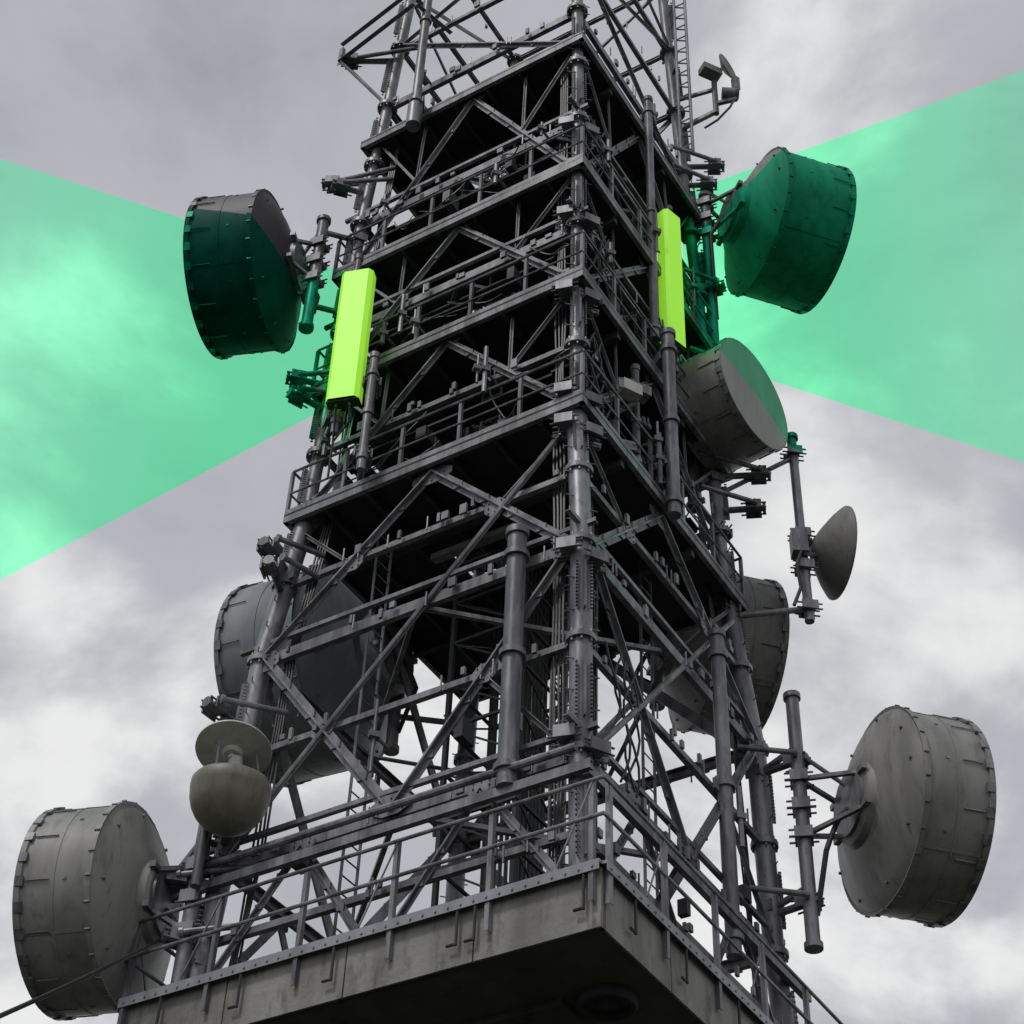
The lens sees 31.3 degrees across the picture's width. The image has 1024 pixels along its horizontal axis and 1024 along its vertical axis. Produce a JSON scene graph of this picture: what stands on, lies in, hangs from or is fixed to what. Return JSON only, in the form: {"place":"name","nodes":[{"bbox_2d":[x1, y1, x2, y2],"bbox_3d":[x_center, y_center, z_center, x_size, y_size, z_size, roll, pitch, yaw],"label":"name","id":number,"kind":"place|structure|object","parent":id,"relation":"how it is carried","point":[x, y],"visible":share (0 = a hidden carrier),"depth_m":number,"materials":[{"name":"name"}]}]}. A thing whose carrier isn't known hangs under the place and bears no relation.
{"place":"outdoors","nodes":[
{"label":"outdoors","id":0,"kind":"place"},
{"bbox_2d":[124,866,761,1023],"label":"roof slab","id":1,"kind":"structure","parent":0,"point":[544,954],"depth_m":23.30,"materials":[{"name":"grey concrete"}]},
{"bbox_2d":[117,858,773,1023],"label":"coping and clamps","id":2,"kind":"object","parent":1,"relation":"attached to","point":[676,933],"visible":0.98,"depth_m":23.68,"materials":[{"name":"metal"}]},
{"bbox_2d":[117,774,842,1023],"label":"roof railing","id":3,"kind":"object","parent":1,"relation":"on","point":[607,813],"visible":0.88,"depth_m":24.32,"materials":[{"name":"grey metal"}]},
{"bbox_2d":[160,0,824,1023],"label":"lattice tower","id":4,"kind":"structure","parent":1,"relation":"on","point":[522,460],"depth_m":31.96,"materials":[{"name":"metal"}]},
{"bbox_2d":[0,938,161,1018],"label":"stay cable","id":5,"kind":"object","parent":4,"relation":"attached to","point":[71,983],"visible":0.88,"depth_m":23.53,"materials":[{"name":"grey metal"}]},
{"bbox_2d":[12,800,239,1020],"bbox_3d":[-5.469,5.914,26.841,2.671,3.500,3.135,-8,-44,11],"label":"microwave dish antenna","id":6,"kind":"object","parent":4,"relation":"attached to","point":[91,888],"visible":0.81,"depth_m":26.00,"materials":[{"name":"grey paint"}]},
{"bbox_2d":[189,717,271,888],"bbox_3d":[-4.258,4.066,27.294,1.249,3.000,1.429,33,-51,-29],"label":"subreflector dish antenna","id":7,"kind":"object","parent":4,"relation":"attached to","point":[230,792],"visible":1,"depth_m":26.79,"materials":[{"name":"white paint"}]},
{"bbox_2d":[183,188,367,359],"bbox_3d":[-4.625,-4.763,36.813,3.167,3.659,3.342,-6,-44,9],"label":"microwave dish antenna","id":8,"kind":"object","parent":4,"relation":"attached to","point":[253,281],"visible":0.98,"depth_m":35.90,"materials":[{"name":"grey paint"}]},
{"bbox_2d":[214,564,444,787],"bbox_3d":[-3.028,2.858,34.371,3.650,3.976,4.004,-16,-46,19],"label":"microwave dish antenna","id":9,"kind":"object","parent":4,"relation":"attached to","point":[327,680],"visible":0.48,"depth_m":33.34,"materials":[{"name":"grey paint"}]},
{"bbox_2d":[325,268,375,478],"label":"panel antenna","id":10,"kind":"object","parent":4,"relation":"attached to","point":[347,371],"visible":1,"depth_m":33.26,"materials":[{"name":"paint"}]},
{"bbox_2d":[616,377,651,412],"bbox_3d":[2.120,-2.005,31.902,0.649,0.634,0.429,10,-44,-8],"label":"floodlight","id":11,"kind":"object","parent":4,"relation":"attached to","point":[633,393],"visible":0.84,"depth_m":31.88,"materials":[{"name":"white paint"}]},
{"bbox_2d":[657,208,685,415],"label":"panel antenna","id":12,"kind":"object","parent":4,"relation":"attached to","point":[670,290],"visible":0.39,"depth_m":36.26,"materials":[{"name":"paint"}]},
{"bbox_2d":[680,54,739,130],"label":"link dish","id":13,"kind":"object","parent":4,"relation":"on","point":[710,72],"visible":0.99,"depth_m":43.93,"materials":[{"name":"grey paint"}]},
{"bbox_2d":[635,520,789,735],"bbox_3d":[3.802,2.331,35.593,2.662,3.600,4.484,13,-44,-11],"label":"microwave dish antenna","id":14,"kind":"object","parent":4,"relation":"attached to","point":[767,637],"visible":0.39,"depth_m":34.80,"materials":[{"name":"grey paint"}]},
{"bbox_2d":[676,337,787,513],"bbox_3d":[3.885,-1.669,35.923,2.213,4.000,2.472,-27,-51,28],"label":"microwave dish antenna","id":15,"kind":"object","parent":4,"relation":"attached to","point":[733,404],"visible":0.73,"depth_m":35.15,"materials":[{"name":"grey paint"}]},
{"bbox_2d":[691,146,856,344],"bbox_3d":[5.436,-5.573,40.110,3.325,6.021,3.466,15,-44,-13],"label":"microwave dish antenna","id":16,"kind":"object","parent":4,"relation":"attached to","point":[782,225],"visible":0.94,"depth_m":39.92,"materials":[{"name":"grey paint"}]},
{"bbox_2d":[723,432,856,624],"bbox_3d":[5.377,0.090,34.686,2.515,4.856,1.749,22,-46,-19],"label":"parabolic dish","id":17,"kind":"object","parent":4,"relation":"attached to","point":[829,549],"visible":0.97,"depth_m":34.20,"materials":[{"name":"grey paint"}]},
{"bbox_2d":[745,690,996,953],"bbox_3d":[5.697,4.904,29.707,3.136,4.900,3.487,12,-44,-10],"label":"microwave dish antenna","id":18,"kind":"object","parent":4,"relation":"attached to","point":[913,809],"visible":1,"depth_m":28.89,"materials":[{"name":"grey paint"}]},
{"bbox_2d":[576,983,638,1021],"bbox_3d":[1.211,6.226,23.200,0.800,0.150,0.800,3,-43,0],"label":"underside vent","id":19,"kind":"object","parent":1,"relation":"attached to","point":[607,1002],"visible":1,"depth_m":23.12,"materials":[{"name":"metal"}]},
{"bbox_2d":[0,0,1023,1023],"label":"sky","id":20,"kind":"structure","parent":0,"point":[143,470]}
]}

